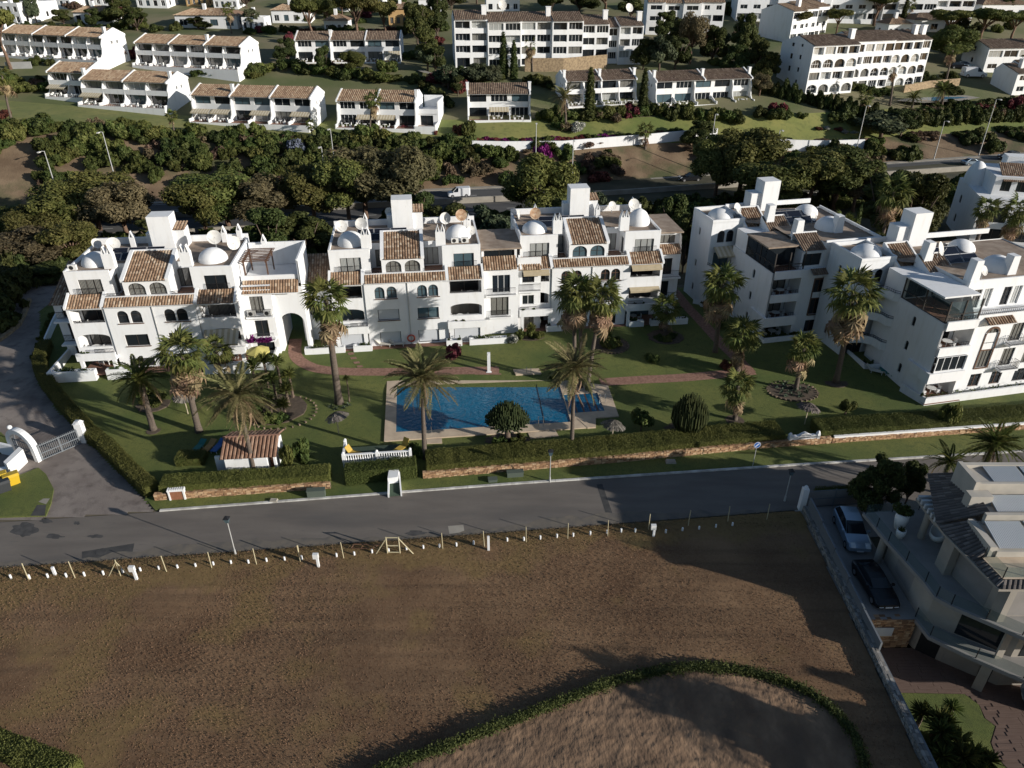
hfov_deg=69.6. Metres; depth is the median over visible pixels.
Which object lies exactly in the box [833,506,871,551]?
parked suv
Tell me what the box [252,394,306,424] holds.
flower bed
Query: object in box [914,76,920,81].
window
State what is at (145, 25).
garden bush
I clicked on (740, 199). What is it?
thicket bush
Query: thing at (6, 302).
lane bush
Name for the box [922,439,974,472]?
date palm
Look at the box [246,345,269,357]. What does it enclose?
garden umbrella
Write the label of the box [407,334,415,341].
lifebuoy
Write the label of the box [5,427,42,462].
gate arch
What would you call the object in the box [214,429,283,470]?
pool hut
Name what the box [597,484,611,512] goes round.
road seam
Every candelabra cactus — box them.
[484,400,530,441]
[671,392,709,432]
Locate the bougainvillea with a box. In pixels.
[533,143,552,159]
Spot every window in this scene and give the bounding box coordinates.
[5,34,14,40]
[8,45,15,52]
[19,35,28,40]
[22,46,29,53]
[32,35,42,41]
[35,46,43,54]
[46,36,56,42]
[49,47,57,54]
[51,73,66,79]
[56,85,67,93]
[61,37,71,42]
[64,48,71,55]
[70,73,81,80]
[74,86,81,94]
[75,37,85,43]
[78,49,86,57]
[78,279,103,293]
[82,310,104,319]
[84,81,101,87]
[88,93,102,101]
[90,38,100,44]
[90,334,111,344]
[92,49,101,58]
[105,81,122,88]
[108,94,123,103]
[114,273,120,291]
[117,311,129,322]
[125,334,149,345]
[127,82,144,89]
[128,283,146,294]
[130,95,145,104]
[131,310,142,322]
[133,358,155,365]
[138,44,151,50]
[141,55,152,63]
[149,83,166,90]
[149,282,166,293]
[152,96,167,105]
[155,44,168,50]
[158,56,169,64]
[164,309,176,320]
[173,45,186,51]
[175,56,186,65]
[177,268,192,285]
[177,308,188,320]
[179,19,186,24]
[190,46,203,52]
[192,57,204,65]
[195,96,210,102]
[198,109,212,118]
[204,275,227,288]
[208,46,221,52]
[208,304,235,315]
[210,19,217,25]
[210,58,222,66]
[214,97,229,103]
[217,110,230,119]
[225,19,233,25]
[226,47,239,53]
[227,58,240,67]
[234,97,249,104]
[236,110,251,119]
[249,296,263,312]
[254,98,269,104]
[255,320,269,335]
[256,111,270,120]
[257,342,274,349]
[274,98,289,105]
[275,111,291,121]
[294,99,309,105]
[296,113,310,121]
[297,41,311,46]
[298,52,312,59]
[313,327,320,339]
[315,41,328,46]
[333,41,346,46]
[333,52,346,59]
[339,309,364,319]
[340,102,354,108]
[340,114,356,123]
[340,258,361,270]
[340,334,363,346]
[342,286,361,296]
[350,40,363,46]
[359,102,374,108]
[360,118,375,124]
[368,40,381,46]
[368,52,382,59]
[374,287,384,298]
[375,249,381,266]
[378,309,399,319]
[379,102,394,109]
[380,117,395,124]
[380,331,401,341]
[385,40,398,46]
[386,55,399,59]
[386,261,401,271]
[387,287,396,297]
[399,102,414,109]
[399,115,414,125]
[405,260,420,270]
[417,285,426,296]
[418,307,438,317]
[418,329,439,341]
[421,115,432,124]
[424,247,438,263]
[428,285,437,295]
[450,280,478,291]
[451,303,478,313]
[453,253,473,266]
[454,327,479,340]
[455,21,469,27]
[455,33,469,39]
[456,46,469,51]
[457,58,469,66]
[469,107,486,115]
[470,95,485,101]
[472,21,485,27]
[472,33,485,39]
[472,45,486,51]
[473,57,485,63]
[484,250,513,258]
[489,23,502,30]
[489,36,500,41]
[489,48,499,53]
[489,59,498,65]
[490,112,507,115]
[491,95,506,101]
[491,297,507,314]
[492,275,509,292]
[506,23,519,29]
[506,35,519,41]
[506,47,519,53]
[507,59,519,65]
[511,107,527,114]
[512,94,527,100]
[522,23,534,29]
[522,35,534,41]
[522,273,533,281]
[522,295,533,303]
[524,317,533,327]
[530,243,548,255]
[537,22,550,28]
[537,35,549,40]
[537,46,549,52]
[540,293,543,301]
[553,35,566,41]
[553,47,565,53]
[554,23,566,29]
[558,235,563,251]
[561,271,569,280]
[567,82,580,88]
[568,46,581,52]
[568,94,579,102]
[569,22,581,28]
[569,35,581,41]
[572,246,586,256]
[582,50,593,55]
[583,38,593,44]
[584,26,594,32]
[584,93,597,100]
[585,81,597,88]
[590,245,603,255]
[596,38,606,43]
[596,49,606,54]
[597,26,607,32]
[598,291,617,300]
[601,269,609,279]
[602,81,615,87]
[602,93,615,99]
[608,52,615,58]
[608,233,615,249]
[609,29,617,35]
[609,40,616,46]
[611,269,619,279]
[619,51,628,57]
[620,39,628,45]
[620,80,632,86]
[620,92,632,98]
[621,27,629,33]
[625,310,647,314]
[628,290,650,297]
[630,266,652,275]
[632,39,641,45]
[633,27,641,33]
[634,239,653,251]
[649,16,660,20]
[650,5,661,9]
[657,82,672,88]
[657,94,670,102]
[660,235,674,242]
[660,281,667,294]
[662,258,672,273]
[668,6,679,9]
[674,93,690,100]
[676,81,691,87]
[687,6,698,9]
[695,92,709,99]
[696,80,710,86]
[710,274,723,286]
[712,15,722,20]
[712,253,727,266]
[713,92,728,97]
[714,79,729,86]
[717,231,724,242]
[726,230,732,241]
[733,91,746,96]
[734,79,748,85]
[740,4,747,8]
[753,4,760,8]
[768,303,780,311]
[772,279,785,288]
[802,253,820,265]
[803,320,813,330]
[806,85,814,92]
[808,73,818,79]
[811,60,819,67]
[813,47,821,54]
[818,84,826,91]
[820,72,828,78]
[822,59,831,67]
[825,47,835,53]
[829,84,837,91]
[832,71,840,77]
[834,59,843,66]
[837,46,845,53]
[841,15,852,18]
[841,83,849,90]
[843,71,851,77]
[845,343,860,352]
[846,58,854,66]
[849,46,856,52]
[854,14,865,18]
[860,69,867,76]
[863,56,871,63]
[865,44,873,51]
[867,14,878,18]
[867,80,875,86]
[870,68,876,75]
[873,56,880,62]
[873,269,881,281]
[875,44,883,50]
[877,80,883,85]
[879,68,886,75]
[882,14,892,18]
[883,56,888,61]
[884,4,895,9]
[885,43,893,50]
[891,55,898,62]
[894,43,902,49]
[895,78,901,84]
[897,4,909,9]
[898,66,904,73]
[901,54,907,61]
[904,42,910,48]
[905,78,911,83]
[905,280,926,297]
[907,66,914,73]
[910,4,922,9]
[910,54,917,61]
[913,42,919,48]
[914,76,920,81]
[916,65,922,71]
[919,53,926,59]
[923,41,929,47]
[924,4,935,9]
[930,24,937,29]
[934,355,966,371]
[937,1,946,6]
[942,331,949,338]
[949,1,960,6]
[952,553,992,605]
[954,614,1004,649]
[962,1,973,6]
[967,373,980,385]
[972,289,981,306]
[975,328,997,366]
[979,288,992,306]
[980,229,1000,239]
[987,64,996,68]
[988,51,1002,56]
[988,207,1008,222]
[988,371,1000,383]
[998,348,1014,364]
[999,181,1011,190]
[999,286,1011,304]
[1004,50,1017,56]
[1006,592,1023,615]
[1007,322,1023,340]
[1009,285,1021,303]
[1011,232,1023,241]
[1011,368,1023,380]
[1015,182,1023,191]
[1016,86,1023,90]
[1019,646,1023,655]
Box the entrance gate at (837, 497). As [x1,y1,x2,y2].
[806,486,890,505]
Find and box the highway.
[91,157,1001,232]
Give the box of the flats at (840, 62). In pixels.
[776,24,932,94]
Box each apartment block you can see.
[46,211,314,382]
[298,194,540,354]
[511,183,687,331]
[684,177,881,342]
[812,207,1023,405]
[946,153,1023,246]
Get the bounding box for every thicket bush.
[61,257,72,263]
[100,229,114,237]
[106,231,125,237]
[198,227,214,234]
[232,225,253,232]
[306,247,317,261]
[378,208,386,218]
[475,207,506,218]
[617,197,627,204]
[638,196,655,213]
[653,206,664,213]
[654,197,666,206]
[684,197,709,208]
[684,202,702,218]
[689,191,700,202]
[699,201,715,206]
[712,191,730,205]
[720,194,736,204]
[734,189,744,198]
[735,196,743,201]
[797,191,815,206]
[812,197,827,207]
[825,193,841,203]
[831,197,852,208]
[850,198,864,206]
[944,184,956,200]
[949,172,965,183]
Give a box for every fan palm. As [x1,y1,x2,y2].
[0,65,17,117]
[151,323,210,433]
[164,108,177,129]
[201,333,234,378]
[221,2,234,32]
[299,273,351,405]
[305,119,316,135]
[362,89,384,126]
[524,36,535,71]
[551,274,590,379]
[558,269,602,387]
[582,273,625,390]
[636,121,654,149]
[651,292,682,332]
[701,261,749,352]
[718,367,757,420]
[721,314,766,371]
[785,329,823,390]
[820,264,889,383]
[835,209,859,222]
[857,88,874,108]
[874,170,919,233]
[887,65,901,105]
[907,0,916,14]
[943,41,961,78]
[970,195,1005,239]
[999,189,1023,240]
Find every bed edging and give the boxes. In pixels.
[252,395,317,429]
[595,336,629,353]
[766,380,818,401]
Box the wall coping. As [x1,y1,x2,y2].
[833,422,1023,437]
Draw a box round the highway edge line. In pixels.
[156,157,990,204]
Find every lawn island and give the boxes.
[0,432,7,453]
[0,468,53,517]
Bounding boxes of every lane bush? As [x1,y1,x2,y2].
[0,250,16,266]
[0,263,41,293]
[0,281,29,307]
[0,293,22,319]
[0,309,19,332]
[11,254,32,272]
[31,252,54,275]
[55,256,65,265]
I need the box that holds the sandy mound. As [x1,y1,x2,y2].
[399,670,859,767]
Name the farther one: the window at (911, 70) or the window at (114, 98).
the window at (911, 70)
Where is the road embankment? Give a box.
[0,130,1023,207]
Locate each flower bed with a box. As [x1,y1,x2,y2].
[135,400,170,411]
[145,428,160,434]
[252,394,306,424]
[485,434,529,443]
[520,336,543,340]
[595,337,628,353]
[647,329,683,343]
[663,423,674,430]
[725,415,744,424]
[766,384,817,401]
[824,381,847,387]
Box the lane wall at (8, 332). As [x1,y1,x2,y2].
[0,298,31,341]
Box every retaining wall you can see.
[472,128,717,150]
[525,54,607,71]
[781,139,864,150]
[871,614,914,647]
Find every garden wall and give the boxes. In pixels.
[4,62,31,68]
[903,78,960,92]
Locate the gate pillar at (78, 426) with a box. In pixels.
[72,420,86,442]
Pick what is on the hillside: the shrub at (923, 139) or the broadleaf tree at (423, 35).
the broadleaf tree at (423, 35)
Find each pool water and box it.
[396,387,570,431]
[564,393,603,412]
[918,97,967,100]
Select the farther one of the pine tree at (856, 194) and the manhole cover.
the pine tree at (856, 194)
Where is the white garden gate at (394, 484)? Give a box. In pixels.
[388,469,401,497]
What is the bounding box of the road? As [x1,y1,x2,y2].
[0,452,1023,566]
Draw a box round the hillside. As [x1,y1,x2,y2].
[0,0,1023,120]
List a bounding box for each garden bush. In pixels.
[1,81,15,90]
[10,81,29,92]
[16,84,28,91]
[23,58,38,65]
[24,84,38,92]
[33,55,41,62]
[37,81,48,90]
[43,21,55,25]
[44,58,55,65]
[54,24,73,26]
[74,19,85,26]
[91,24,104,27]
[105,22,118,29]
[117,24,132,30]
[128,46,135,58]
[132,22,148,29]
[147,23,164,32]
[169,21,183,30]
[189,70,204,76]
[243,27,256,34]
[244,70,250,77]
[244,70,264,78]
[246,62,265,74]
[254,25,263,32]
[258,62,276,72]
[261,26,276,33]
[275,58,291,69]
[278,24,289,32]
[286,25,299,32]
[290,58,307,73]
[299,26,314,30]
[300,64,313,74]
[308,64,329,74]
[323,24,336,30]
[325,65,341,76]
[335,25,352,30]
[341,68,359,75]
[348,26,367,30]
[352,69,363,80]
[358,66,373,75]
[363,72,375,82]
[372,71,390,81]
[381,26,396,30]
[396,26,406,34]
[403,72,421,81]
[407,72,426,84]
[416,80,432,89]
[423,85,434,94]
[426,86,445,95]
[439,20,450,31]
[443,95,454,107]
[451,81,463,93]
[452,123,462,135]
[461,79,467,92]
[461,120,475,135]
[471,79,481,82]
[522,73,536,84]
[534,109,550,122]
[540,77,553,87]
[543,107,558,122]
[545,84,555,89]
[550,122,563,129]
[553,104,563,121]
[558,121,572,130]
[559,110,573,122]
[568,109,581,119]
[571,121,585,132]
[573,108,584,116]
[579,106,596,121]
[592,110,604,120]
[596,107,606,114]
[603,105,615,118]
[614,105,626,116]
[632,105,648,116]
[643,103,658,116]
[650,102,663,116]
[658,103,672,116]
[664,103,682,121]
[682,102,694,118]
[687,109,704,120]
[695,107,708,120]
[705,107,716,120]
[710,106,725,119]
[718,109,737,120]
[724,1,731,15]
[726,108,745,124]
[797,111,808,118]
[828,117,838,123]
[834,127,843,131]
[851,82,858,89]
[854,83,867,90]
[867,86,876,92]
[874,89,886,96]
[879,86,893,95]
[922,71,929,78]
[924,74,938,80]
[927,100,944,107]
[943,103,952,108]
[945,98,963,107]
[949,86,964,95]
[962,99,975,106]
[973,101,983,107]
[978,98,996,104]
[992,97,1007,105]
[1004,95,1015,100]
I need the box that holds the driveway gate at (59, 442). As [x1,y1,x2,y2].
[36,429,80,459]
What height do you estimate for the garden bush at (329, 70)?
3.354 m
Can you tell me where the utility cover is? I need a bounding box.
[31,505,45,515]
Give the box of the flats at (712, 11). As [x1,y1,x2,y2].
[643,0,725,34]
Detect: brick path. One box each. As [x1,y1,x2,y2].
[288,339,479,375]
[599,370,756,385]
[676,289,755,372]
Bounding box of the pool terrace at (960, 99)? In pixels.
[897,95,979,102]
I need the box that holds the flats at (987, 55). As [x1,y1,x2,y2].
[961,38,1023,72]
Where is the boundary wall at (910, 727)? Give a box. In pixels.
[802,506,934,767]
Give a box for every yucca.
[244,356,260,386]
[248,387,264,403]
[253,352,271,387]
[253,373,266,400]
[258,391,275,411]
[263,370,280,400]
[267,354,284,389]
[272,395,290,412]
[276,379,294,405]
[278,366,296,397]
[526,322,535,328]
[909,698,937,727]
[922,715,964,751]
[923,703,963,740]
[926,739,957,767]
[938,696,965,718]
[941,724,979,750]
[945,737,984,767]
[965,739,990,764]
[965,756,992,767]
[981,748,1003,767]
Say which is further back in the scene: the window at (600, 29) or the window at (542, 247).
the window at (600, 29)
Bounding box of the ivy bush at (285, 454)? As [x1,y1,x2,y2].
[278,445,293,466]
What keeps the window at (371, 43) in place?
in the house row at (379, 45)
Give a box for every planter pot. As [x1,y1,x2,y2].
[892,501,914,528]
[896,526,906,538]
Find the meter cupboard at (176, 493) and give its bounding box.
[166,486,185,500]
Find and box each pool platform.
[426,438,441,443]
[513,368,540,375]
[528,430,558,438]
[578,417,595,428]
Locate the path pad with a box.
[475,366,500,374]
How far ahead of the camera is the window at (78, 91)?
173.59 m
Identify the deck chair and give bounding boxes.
[344,444,363,456]
[393,437,408,450]
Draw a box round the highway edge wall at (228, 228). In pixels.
[13,192,817,242]
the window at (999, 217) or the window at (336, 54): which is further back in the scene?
the window at (336, 54)
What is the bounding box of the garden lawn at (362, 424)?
[33,288,1023,503]
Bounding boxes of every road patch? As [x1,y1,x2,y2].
[82,543,133,562]
[448,525,463,533]
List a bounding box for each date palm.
[105,354,169,431]
[190,361,278,469]
[380,342,462,459]
[536,333,612,439]
[545,82,582,124]
[905,87,923,107]
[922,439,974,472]
[928,80,957,103]
[960,417,1023,461]
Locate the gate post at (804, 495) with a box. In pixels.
[797,485,809,510]
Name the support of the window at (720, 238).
in the apartment block at (778, 257)
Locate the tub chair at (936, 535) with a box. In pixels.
[929,525,944,542]
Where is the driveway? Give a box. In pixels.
[0,285,153,519]
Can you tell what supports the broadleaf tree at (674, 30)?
on the hillside
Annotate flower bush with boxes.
[445,343,461,359]
[719,359,734,370]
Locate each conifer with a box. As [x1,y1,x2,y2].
[758,79,771,94]
[767,81,779,96]
[775,78,790,99]
[784,83,799,101]
[794,89,806,103]
[803,91,815,105]
[813,89,824,108]
[823,93,832,110]
[832,93,843,111]
[842,96,852,108]
[852,100,862,117]
[855,204,862,224]
[857,100,872,116]
[869,102,879,112]
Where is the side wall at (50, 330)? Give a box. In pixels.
[44,314,56,339]
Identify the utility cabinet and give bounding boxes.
[306,487,325,497]
[488,476,497,482]
[506,469,523,477]
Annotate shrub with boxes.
[0,121,9,138]
[0,124,26,140]
[0,139,15,148]
[8,117,23,128]
[20,118,32,131]
[26,112,53,129]
[28,119,40,129]
[28,126,58,135]
[29,136,56,152]
[30,170,42,180]
[33,153,60,170]
[35,334,44,340]
[36,179,47,186]
[39,170,67,181]
[39,326,47,334]
[40,118,58,130]
[44,143,72,165]
[44,319,50,327]
[47,312,54,318]
[48,121,64,132]
[51,130,73,144]
[58,146,80,159]
[62,118,77,131]
[62,170,71,179]
[66,138,86,156]
[69,125,84,135]
[74,128,103,142]
[77,126,98,134]
[82,121,97,130]
[82,155,105,169]
[84,136,104,151]
[85,117,104,124]
[88,149,103,155]
[93,148,123,166]
[97,122,108,135]
[101,138,124,150]
[105,119,124,132]
[111,128,130,139]
[113,116,136,127]
[113,144,133,161]
[116,144,130,161]
[121,162,139,173]
[123,150,147,164]
[128,125,140,136]
[131,132,150,143]
[134,119,152,135]
[134,160,155,172]
[142,148,160,158]
[143,128,159,138]
[144,140,160,149]
[147,126,167,132]
[148,166,164,184]
[150,125,170,132]
[152,136,171,141]
[154,149,173,164]
[160,128,174,137]
[160,137,178,153]
[162,148,175,166]
[163,160,181,166]
[166,158,182,171]
[168,137,180,145]
[169,128,186,137]
[171,134,183,143]
[173,147,195,162]
[179,142,209,151]
[180,135,200,146]
[183,121,207,134]
[183,157,213,170]
[183,163,192,170]
[185,131,195,138]
[190,151,212,171]
[193,144,207,154]
[195,131,209,140]
[199,135,206,142]
[209,130,219,142]
[210,145,224,159]
[213,130,227,143]
[216,138,235,146]
[217,147,237,160]
[217,157,243,173]
[223,123,245,139]
[223,140,232,147]
[224,141,241,147]
[226,125,238,138]
[235,145,247,153]
[236,133,254,141]
[237,128,249,136]
[238,132,255,140]
[241,136,255,148]
[242,166,258,176]
[244,146,263,158]
[244,402,262,423]
[245,145,263,151]
[249,121,265,135]
[250,155,268,167]
[253,132,279,147]
[258,169,275,183]
[258,410,277,423]
[259,161,277,170]
[262,133,273,145]
[262,144,282,156]
[269,411,290,424]
[271,148,302,168]
[271,164,285,175]
[273,138,280,144]
[278,130,296,143]
[285,143,303,155]
[286,138,305,150]
[289,153,314,165]
[293,134,309,142]
[303,147,323,159]
[306,135,316,145]
[306,143,322,153]
[312,149,326,162]
[313,131,328,146]
[315,126,329,135]
[322,135,329,148]
[322,139,336,148]
[329,134,340,147]
[335,137,348,148]
[336,128,350,148]
[347,129,369,143]
[348,142,360,149]
[349,139,366,148]
[354,123,379,137]
[366,137,373,144]
[371,135,386,147]
[372,128,392,138]
[383,144,395,151]
[385,136,391,146]
[389,133,397,145]
[392,138,399,145]
[394,135,419,147]
[401,131,421,138]
[403,441,416,449]
[406,137,417,147]
[412,184,423,194]
[412,443,422,458]
[417,138,428,148]
[419,174,439,184]
[422,148,435,157]
[424,136,439,148]
[427,155,442,170]
[431,140,455,160]
[440,133,455,148]
[441,174,464,185]
[443,162,456,174]
[447,148,460,164]
[450,144,466,163]
[456,137,465,145]
[457,145,479,163]
[457,157,475,174]
[463,134,476,145]
[465,166,485,176]
[471,143,479,148]
[474,144,503,158]
[475,162,496,175]
[481,136,492,140]
[490,137,501,140]
[491,156,513,167]
[491,435,507,444]
[491,437,500,443]
[498,170,513,183]
[499,145,519,161]
[506,334,517,343]
[507,136,518,140]
[508,437,523,443]
[514,329,527,339]
[517,432,524,441]
[526,327,537,338]
[530,139,557,153]
[535,331,544,338]
[543,135,554,143]
[548,372,557,378]
[554,143,574,161]
[556,136,566,140]
[565,161,586,174]
[573,134,584,139]
[579,158,594,174]
[583,133,591,138]
[583,142,601,147]
[584,151,594,161]
[587,171,612,182]
[591,134,601,137]
[592,155,621,168]
[598,151,620,160]
[599,339,608,346]
[602,342,611,349]
[609,164,625,175]
[609,340,616,348]
[614,341,622,346]
[644,353,659,363]
[653,333,662,340]
[662,335,672,341]
[665,332,678,338]
[674,127,683,130]
[684,145,698,150]
[715,319,730,328]
[782,149,800,161]
[806,145,829,150]
[827,138,839,147]
[862,149,874,157]
[864,140,882,152]
[865,137,885,144]
[870,155,885,160]
[873,152,881,157]
[881,145,887,155]
[887,145,908,159]
[900,145,923,161]
[901,133,920,140]
[907,136,927,142]
[909,130,926,136]
[916,108,925,128]
[923,109,933,124]
[923,131,939,140]
[928,108,945,126]
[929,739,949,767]
[938,402,962,426]
[943,106,954,126]
[951,131,964,136]
[952,107,963,125]
[958,133,982,143]
[960,132,978,145]
[962,108,970,124]
[968,105,984,124]
[970,126,997,141]
[982,106,993,122]
[983,138,1006,154]
[991,105,1004,122]
[994,125,1019,132]
[998,105,1013,121]
[1007,131,1020,137]
[1008,105,1021,122]
[1016,103,1023,122]
[1016,132,1023,141]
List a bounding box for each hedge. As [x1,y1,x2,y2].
[0,727,84,767]
[30,338,159,497]
[158,463,332,492]
[343,456,417,485]
[369,658,873,767]
[425,419,785,470]
[809,403,1023,436]
[814,484,847,506]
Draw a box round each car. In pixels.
[678,172,701,181]
[950,61,968,68]
[958,61,974,66]
[960,158,979,165]
[997,150,1020,158]
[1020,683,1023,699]
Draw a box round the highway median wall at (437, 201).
[87,163,998,221]
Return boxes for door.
[270,457,274,465]
[941,649,979,675]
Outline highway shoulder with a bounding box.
[152,153,1023,203]
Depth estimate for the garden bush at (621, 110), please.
165.42 m
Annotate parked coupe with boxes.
[851,559,899,608]
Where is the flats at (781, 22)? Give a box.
[758,0,829,41]
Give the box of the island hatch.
[39,498,49,503]
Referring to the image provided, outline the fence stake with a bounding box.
[109,560,129,575]
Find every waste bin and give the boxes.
[0,469,6,477]
[0,477,11,493]
[1,469,20,485]
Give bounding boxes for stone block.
[270,498,277,502]
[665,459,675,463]
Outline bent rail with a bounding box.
[351,542,381,548]
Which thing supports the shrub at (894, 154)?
on the road embankment
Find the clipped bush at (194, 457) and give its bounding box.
[174,448,207,466]
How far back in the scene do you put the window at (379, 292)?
86.21 m
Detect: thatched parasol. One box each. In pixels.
[171,394,195,413]
[325,411,348,433]
[600,419,625,433]
[796,402,819,423]
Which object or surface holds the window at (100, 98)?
in the house row at (152, 92)
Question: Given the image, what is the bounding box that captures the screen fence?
[808,498,937,767]
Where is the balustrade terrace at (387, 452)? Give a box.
[341,438,411,466]
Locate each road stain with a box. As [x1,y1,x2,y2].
[10,522,38,536]
[39,518,52,522]
[46,533,64,538]
[88,534,102,537]
[405,530,427,535]
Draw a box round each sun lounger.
[191,438,206,450]
[203,438,216,451]
[210,438,222,453]
[375,340,391,345]
[389,339,404,346]
[866,363,882,374]
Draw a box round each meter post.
[51,566,56,574]
[128,565,137,579]
[312,553,319,566]
[487,536,489,550]
[651,524,656,536]
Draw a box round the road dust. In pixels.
[0,506,797,566]
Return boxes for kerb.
[159,450,1021,511]
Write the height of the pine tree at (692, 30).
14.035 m
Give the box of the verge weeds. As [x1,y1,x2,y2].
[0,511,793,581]
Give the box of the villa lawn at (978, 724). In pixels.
[901,693,1005,767]
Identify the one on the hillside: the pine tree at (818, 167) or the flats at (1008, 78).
the flats at (1008, 78)
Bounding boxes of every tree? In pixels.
[0,9,14,69]
[0,204,61,236]
[0,205,15,232]
[0,224,68,263]
[0,265,31,290]
[22,0,39,23]
[24,179,89,222]
[29,260,64,284]
[32,220,98,259]
[45,169,134,230]
[50,9,72,23]
[74,179,154,232]
[83,8,102,25]
[98,0,131,20]
[114,7,147,30]
[133,219,147,236]
[158,179,224,229]
[167,169,253,225]
[186,16,213,29]
[226,172,288,221]
[239,8,259,22]
[241,0,254,7]
[245,206,293,241]
[272,37,296,59]
[273,163,341,217]
[273,211,332,249]
[290,0,329,30]
[310,156,369,219]
[314,45,331,74]
[316,0,334,16]
[321,0,338,17]
[321,144,387,218]
[332,0,342,14]
[335,0,377,30]
[338,50,366,68]
[342,375,350,401]
[351,145,437,201]
[371,0,397,30]
[402,190,434,216]
[403,2,429,44]
[414,26,437,65]
[415,49,440,71]
[424,5,435,29]
[425,46,445,70]
[426,0,448,35]
[427,202,467,216]
[432,64,458,89]
[446,0,466,9]
[449,75,463,95]
[461,63,487,79]
[473,203,510,229]
[481,65,502,82]
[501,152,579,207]
[537,0,563,11]
[569,0,600,10]
[591,190,616,204]
[601,0,606,8]
[617,0,643,15]
[629,38,656,68]
[630,407,654,430]
[648,34,677,70]
[654,10,675,35]
[656,193,689,223]
[663,18,683,40]
[670,36,692,68]
[677,213,692,273]
[678,10,709,63]
[680,120,716,144]
[690,134,738,196]
[699,24,727,58]
[711,127,790,190]
[719,44,750,68]
[723,33,730,46]
[730,12,764,48]
[731,159,816,207]
[747,38,769,66]
[751,51,781,76]
[751,72,772,95]
[779,148,850,203]
[797,11,812,19]
[810,143,887,209]
[827,8,854,33]
[839,152,878,211]
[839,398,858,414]
[846,451,907,512]
[853,109,908,138]
[856,169,911,233]
[866,0,899,25]
[875,231,886,242]
[889,108,919,137]
[897,171,950,232]
[897,459,928,503]
[929,9,977,24]
[930,24,980,62]
[956,18,971,29]
[973,7,1019,38]
[999,10,1023,37]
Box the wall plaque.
[876,628,893,635]
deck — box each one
[384,380,618,440]
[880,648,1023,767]
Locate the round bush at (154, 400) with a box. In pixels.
[138,388,166,407]
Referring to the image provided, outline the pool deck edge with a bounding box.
[384,380,618,441]
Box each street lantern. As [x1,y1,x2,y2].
[223,516,236,554]
[548,449,553,482]
[783,469,794,501]
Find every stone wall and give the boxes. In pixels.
[153,481,330,500]
[423,436,831,478]
[831,425,1023,442]
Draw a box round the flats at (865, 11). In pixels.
[731,0,976,23]
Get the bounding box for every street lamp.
[37,151,52,178]
[96,132,113,170]
[857,105,870,145]
[933,121,949,158]
[978,99,1001,155]
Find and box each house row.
[0,23,130,68]
[45,60,108,101]
[77,68,190,115]
[132,33,260,81]
[189,83,326,132]
[294,29,403,63]
[335,88,443,134]
[466,81,530,122]
[555,67,637,108]
[647,66,754,106]
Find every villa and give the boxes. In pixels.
[0,0,43,23]
[37,0,58,19]
[56,0,86,8]
[71,1,121,24]
[88,0,108,5]
[136,0,178,7]
[174,3,242,28]
[186,0,212,6]
[213,0,244,8]
[241,7,270,30]
[270,0,315,22]
[310,0,349,11]
[322,9,352,28]
[388,0,406,25]
[418,0,432,9]
[485,0,519,11]
[862,461,1023,691]
[875,12,913,29]
[905,8,973,31]
[974,0,1023,11]
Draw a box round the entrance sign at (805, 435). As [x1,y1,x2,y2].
[787,431,820,439]
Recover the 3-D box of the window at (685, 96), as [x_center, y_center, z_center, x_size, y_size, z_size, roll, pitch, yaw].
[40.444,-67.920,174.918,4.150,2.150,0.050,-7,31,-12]
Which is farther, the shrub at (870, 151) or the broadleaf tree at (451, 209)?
the shrub at (870, 151)
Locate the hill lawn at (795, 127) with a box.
[0,100,1023,142]
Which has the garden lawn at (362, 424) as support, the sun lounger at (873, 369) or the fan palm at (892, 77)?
the sun lounger at (873, 369)
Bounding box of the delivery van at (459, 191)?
[447,186,469,197]
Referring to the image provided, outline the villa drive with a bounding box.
[795,501,920,618]
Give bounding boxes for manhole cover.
[96,548,106,554]
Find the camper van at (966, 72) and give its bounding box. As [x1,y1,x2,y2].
[960,66,986,77]
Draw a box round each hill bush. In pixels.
[0,109,11,119]
[12,76,25,82]
[28,78,43,84]
[29,75,45,81]
[61,1,82,9]
[283,31,293,39]
[331,68,351,80]
[353,18,366,23]
[357,11,372,17]
[375,59,397,72]
[381,66,397,72]
[385,74,402,81]
[402,50,416,59]
[423,73,441,83]
[434,36,444,44]
[456,66,463,74]
[531,73,550,83]
[596,108,621,122]
[624,101,639,118]
[707,57,720,65]
[717,46,729,56]
[753,105,767,117]
[763,111,777,119]
[767,102,788,110]
[769,108,792,119]
[776,108,790,119]
[827,107,855,122]
[840,105,857,112]
[921,105,943,109]
[921,106,937,112]
[939,71,958,78]
[954,104,974,112]
[971,21,987,30]
[973,116,985,122]
[977,102,995,109]
[990,23,1003,32]
[1003,21,1014,29]
[1006,95,1023,109]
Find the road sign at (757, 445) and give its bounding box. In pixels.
[752,442,760,465]
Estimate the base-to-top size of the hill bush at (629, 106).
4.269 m
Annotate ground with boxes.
[0,156,1001,284]
[0,285,910,743]
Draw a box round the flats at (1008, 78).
[990,58,1023,94]
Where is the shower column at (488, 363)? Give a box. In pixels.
[486,352,491,372]
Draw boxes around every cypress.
[498,31,508,77]
[509,40,518,79]
[583,67,595,119]
[637,67,648,115]
[901,0,908,19]
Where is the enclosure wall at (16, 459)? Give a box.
[0,442,27,471]
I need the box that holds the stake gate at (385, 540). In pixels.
[376,537,413,553]
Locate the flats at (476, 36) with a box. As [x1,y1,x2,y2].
[451,0,643,67]
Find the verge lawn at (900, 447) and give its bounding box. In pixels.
[148,430,1023,509]
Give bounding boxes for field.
[0,511,921,767]

